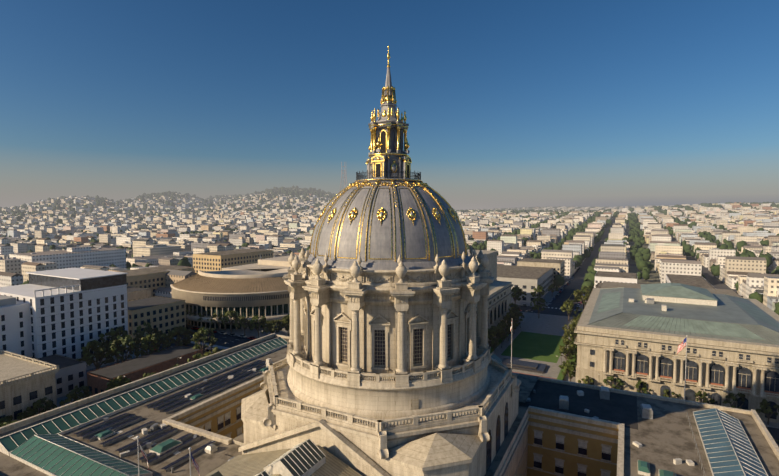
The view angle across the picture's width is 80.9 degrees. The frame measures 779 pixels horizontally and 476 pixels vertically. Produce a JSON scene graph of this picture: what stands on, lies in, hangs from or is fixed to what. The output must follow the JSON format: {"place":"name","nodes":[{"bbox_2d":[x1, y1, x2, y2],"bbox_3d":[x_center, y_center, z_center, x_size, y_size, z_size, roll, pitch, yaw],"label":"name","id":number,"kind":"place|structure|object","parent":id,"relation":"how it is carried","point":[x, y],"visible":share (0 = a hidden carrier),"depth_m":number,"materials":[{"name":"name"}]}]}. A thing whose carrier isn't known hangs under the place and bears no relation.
{"place":"outdoors","nodes":[
{"label":"outdoors","id":0,"kind":"place"},
{"bbox_2d":[0,0,778,209],"label":"sky","id":1,"kind":"structure","parent":0,"point":[506,103],"materials":[{"name":"blue"}]},
{"bbox_2d":[58,192,772,291],"bbox_3d":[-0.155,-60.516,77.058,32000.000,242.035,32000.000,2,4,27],"label":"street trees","id":2,"kind":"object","parent":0,"point":[577,281],"depth_m":488.03,"materials":[{"name":"green plant"}]},
{"bbox_2d":[284,162,347,191],"bbox_3d":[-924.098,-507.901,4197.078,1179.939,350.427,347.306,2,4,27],"label":"lattice tower","id":3,"kind":"structure","parent":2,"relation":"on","point":[344,173],"depth_m":4040.73,"materials":[{"name":"metal"}]},
{"bbox_2d":[0,190,778,310],"bbox_3d":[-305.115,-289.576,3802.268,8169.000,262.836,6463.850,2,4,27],"label":"city","id":4,"kind":"object","parent":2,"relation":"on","point":[13,258],"visible":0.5,"depth_m":793.72},
{"bbox_2d":[0,206,778,292],"bbox_3d":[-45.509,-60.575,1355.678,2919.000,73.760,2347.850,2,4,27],"label":"houses","id":5,"kind":"structure","parent":4,"relation":"on","point":[603,265],"depth_m":698.47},
{"bbox_2d":[0,185,778,314],"bbox_3d":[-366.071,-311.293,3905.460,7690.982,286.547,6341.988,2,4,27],"label":"trees","id":6,"kind":"object","parent":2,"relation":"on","point":[640,255],"visible":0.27,"depth_m":1350.11,"materials":[{"name":"green plant"}]},
{"bbox_2d":[56,283,778,445],"bbox_3d":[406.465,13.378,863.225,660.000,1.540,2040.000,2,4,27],"label":"streets and plaza","id":7,"kind":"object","parent":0,"point":[537,342],"visible":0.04,"depth_m":228.17,"materials":[{"name":"grey asphalt"}]},
{"bbox_2d":[0,268,128,369],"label":"office building","id":8,"kind":"structure","parent":7,"relation":"on","point":[69,312],"depth_m":182.36,"materials":[{"name":"white concrete"}]},
{"bbox_2d":[170,255,299,329],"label":"concert hall","id":9,"kind":"structure","parent":7,"relation":"on","point":[259,288],"depth_m":254.53,"materials":[{"name":"beige concrete"}]},
{"bbox_2d":[49,312,704,408],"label":"cars","id":10,"kind":"object","parent":7,"relation":"on","point":[288,335],"visible":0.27,"depth_m":227.86,"materials":[{"name":"metal"}]},
{"bbox_2d":[0,280,778,446],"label":"trees","id":11,"kind":"object","parent":7,"relation":"on","point":[117,345],"visible":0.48,"depth_m":189.29,"materials":[{"name":"green plant"}]},
{"bbox_2d":[0,333,778,475],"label":"city hall","id":12,"kind":"structure","parent":7,"relation":"on","point":[241,410],"depth_m":76.80,"materials":[{"name":"stone"}]},
{"bbox_2d":[282,45,494,417],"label":"dome","id":13,"kind":"structure","parent":12,"relation":"on","point":[388,280],"depth_m":68.53,"materials":[{"name":"beige stone"}]},
{"bbox_2d":[0,249,778,420],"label":"buildings","id":14,"kind":"structure","parent":7,"relation":"on","point":[25,382],"depth_m":227.52,"materials":[{"name":"grey stone"}]},
{"bbox_2d":[136,256,687,475],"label":"flagpoles","id":15,"kind":"object","parent":7,"relation":"on","point":[682,345],"visible":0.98,"depth_m":51.98,"materials":[{"name":"grey metal"}]},
{"bbox_2d":[160,264,742,352],"bbox_3d":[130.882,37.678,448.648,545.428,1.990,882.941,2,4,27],"label":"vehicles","id":16,"kind":"object","parent":7,"relation":"on","point":[210,348],"visible":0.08,"depth_m":251.50,"materials":[{"name":"black metal"}]},
{"bbox_2d":[476,280,513,341],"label":"opera house","id":17,"kind":"structure","parent":7,"relation":"on","point":[499,298],"depth_m":243.81,"materials":[{"name":"grey stone"}]},
{"bbox_2d":[467,250,741,297],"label":"buildings","id":18,"kind":"structure","parent":7,"relation":"on","point":[491,267],"depth_m":263.97,"materials":[{"name":"grey stone"}]},
{"bbox_2d":[574,283,778,422],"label":"veterans building","id":19,"kind":"structure","parent":7,"relation":"on","point":[629,338],"depth_m":156.79,"materials":[{"name":"grey stone"}]},
{"bbox_2d":[612,202,775,207],"bbox_3d":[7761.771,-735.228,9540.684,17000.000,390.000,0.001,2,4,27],"label":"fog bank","id":20,"kind":"structure","parent":0,"point":[660,204],"depth_m":10438.25,"materials":[{"name":"grey"}]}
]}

